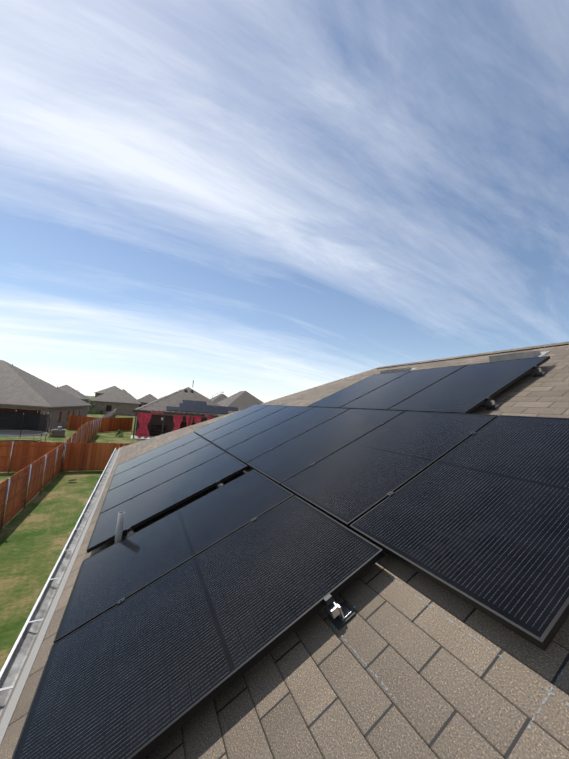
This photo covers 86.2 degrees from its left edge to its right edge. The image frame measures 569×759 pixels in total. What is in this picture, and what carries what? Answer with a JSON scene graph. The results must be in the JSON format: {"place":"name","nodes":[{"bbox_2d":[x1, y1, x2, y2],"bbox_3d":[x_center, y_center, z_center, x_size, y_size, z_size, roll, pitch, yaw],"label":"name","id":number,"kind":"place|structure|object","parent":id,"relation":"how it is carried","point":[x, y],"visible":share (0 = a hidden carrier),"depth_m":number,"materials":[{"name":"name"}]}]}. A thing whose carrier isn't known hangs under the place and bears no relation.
{"place":"outdoors","nodes":[
{"label":"outdoors","id":0,"kind":"place"},
{"bbox_2d":[0,364,91,430],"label":"house walls","id":1,"kind":"structure","parent":0,"point":[57,416],"depth_m":40.17,"materials":[{"name":"brick"}]},
{"bbox_2d":[0,360,90,406],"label":"roof","id":2,"kind":"structure","parent":1,"relation":"on","point":[18,386],"depth_m":40.99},
{"bbox_2d":[0,449,118,722],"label":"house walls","id":3,"kind":"structure","parent":0,"point":[21,671],"depth_m":2.24,"materials":[{"name":"grey paint"}]},
{"bbox_2d":[0,447,119,744],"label":"gutter","id":4,"kind":"object","parent":3,"relation":"on","point":[13,664],"visible":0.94,"depth_m":2.38,"materials":[{"name":"white metal"}]},
{"bbox_2d":[0,344,568,758],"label":"roof","id":5,"kind":"structure","parent":3,"relation":"on","point":[454,690],"depth_m":1.20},
{"bbox_2d":[114,511,124,543],"bbox_3d":[-1.647,1.543,3.025,0.120,0.430,0.120,7,-6,-25],"label":"vent stack","id":6,"kind":"object","parent":5,"relation":"on","point":[119,526],"visible":0.52,"depth_m":3.01,"materials":[{"name":"grey plastic"}]},
{"bbox_2d":[118,365,546,630],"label":"panel mounting clamps","id":7,"kind":"object","parent":5,"relation":"on","point":[341,616],"visible":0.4,"depth_m":1.50,"materials":[{"name":"silver metal"}]},
{"bbox_2d":[12,356,568,758],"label":"solar panels","id":8,"kind":"object","parent":7,"relation":"on","point":[219,590],"visible":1,"depth_m":1.93,"materials":[{"name":"black glass"}]},
{"bbox_2d":[116,341,568,449],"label":"roof caps","id":9,"kind":"object","parent":5,"relation":"on","point":[553,344],"visible":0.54,"depth_m":7.29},
{"bbox_2d":[256,572,564,726],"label":"shingle gaps","id":10,"kind":"object","parent":5,"relation":"on","point":[450,621],"visible":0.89,"depth_m":1.25,"materials":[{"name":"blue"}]},
{"bbox_2d":[380,351,548,373],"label":"roof vents","id":11,"kind":"object","parent":5,"relation":"on","point":[522,355],"visible":0.56,"depth_m":4.36,"materials":[{"name":"metal"}]},
{"bbox_2d":[0,396,145,670],"bbox_3d":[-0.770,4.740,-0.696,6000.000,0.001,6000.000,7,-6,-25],"label":"ground","id":12,"kind":"structure","parent":0,"point":[35,534],"depth_m":10.31,"materials":[{"name":"green plant"}]},
{"bbox_2d":[0,410,49,441],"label":"trampoline","id":13,"kind":"object","parent":12,"relation":"on","point":[20,424],"visible":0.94,"depth_m":26.98,"materials":[{"name":"black fabric"}]},
{"bbox_2d":[47,426,65,436],"bbox_3d":[-25.253,5.759,33.637,1.696,1.175,1.223,8,-7,-35],"label":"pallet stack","id":14,"kind":"object","parent":12,"relation":"on","point":[57,433],"visible":0.98,"depth_m":33.36,"materials":[{"name":"brown wood"}]},
{"bbox_2d":[0,409,132,532],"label":"fences","id":15,"kind":"object","parent":12,"relation":"on","point":[24,485],"visible":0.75,"depth_m":18.22,"materials":[{"name":"brown wood"}]},
{"bbox_2d":[89,401,96,408],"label":"young tree","id":16,"kind":"object","parent":12,"relation":"on","point":[93,406],"visible":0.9,"depth_m":78.91,"materials":[{"name":"green plant"}]},
{"bbox_2d":[115,430,123,436],"bbox_3d":[-20.424,6.628,37.644,1.089,0.941,1.059,7,-6,-25],"label":"shrub","id":17,"kind":"object","parent":12,"relation":"on","point":[118,432],"visible":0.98,"depth_m":37.56,"materials":[{"name":"green plant"}]},
{"bbox_2d":[130,390,217,438],"bbox_3d":[-15.550,4.540,42.995,10.500,6.866,9.797,7,-6,-25],"label":"pergola","id":18,"kind":"object","parent":12,"relation":"on","point":[133,436],"visible":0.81,"depth_m":39.72,"materials":[{"name":"black metal"}]},
{"bbox_2d":[135,411,212,435],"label":"red curtains","id":19,"kind":"object","parent":18,"relation":"hanging from","point":[143,420],"visible":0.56,"depth_m":37.80,"materials":[{"name":"red fabric"}]},
{"bbox_2d":[133,381,216,435],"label":"house","id":20,"kind":"structure","parent":12,"relation":"on","point":[168,420],"depth_m":41.33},
{"bbox_2d":[135,387,232,416],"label":"roof","id":21,"kind":"structure","parent":20,"relation":"on","point":[175,399],"depth_m":45.64,"materials":[{"name":"grey"}]},
{"bbox_2d":[166,389,238,413],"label":"solar panels","id":22,"kind":"object","parent":21,"relation":"on","point":[191,405],"visible":0.92,"depth_m":45.23,"materials":[{"name":"glass"}]},
{"bbox_2d":[58,385,89,398],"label":"house roof","id":23,"kind":"structure","parent":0,"point":[70,390],"depth_m":104.27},
{"bbox_2d":[94,386,117,392],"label":"house roof","id":24,"kind":"structure","parent":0,"point":[109,389],"depth_m":125.00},
{"bbox_2d":[88,400,140,415],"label":"house walls","id":25,"kind":"structure","parent":0,"point":[119,407],"depth_m":83.80,"materials":[{"name":"beige brick"}]},
{"bbox_2d":[90,388,140,403],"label":"house roof","id":26,"kind":"structure","parent":25,"relation":"on","point":[118,395],"depth_m":85.59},
{"bbox_2d":[122,389,138,401],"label":"house roof","id":27,"kind":"structure","parent":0,"point":[125,391],"depth_m":118.74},
{"bbox_2d":[138,394,156,402],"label":"house roof","id":28,"kind":"structure","parent":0,"point":[148,398],"depth_m":147.81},
{"bbox_2d":[210,394,227,402],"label":"house roof","id":29,"kind":"structure","parent":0,"point":[220,397],"depth_m":97.26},
{"bbox_2d":[217,391,263,411],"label":"house roof","id":30,"kind":"structure","parent":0,"point":[240,400],"depth_m":68.38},
{"bbox_2d":[0,0,568,402],"label":"sky","id":31,"kind":"structure","parent":0,"point":[269,200],"materials":[{"name":"blue"}]}
]}

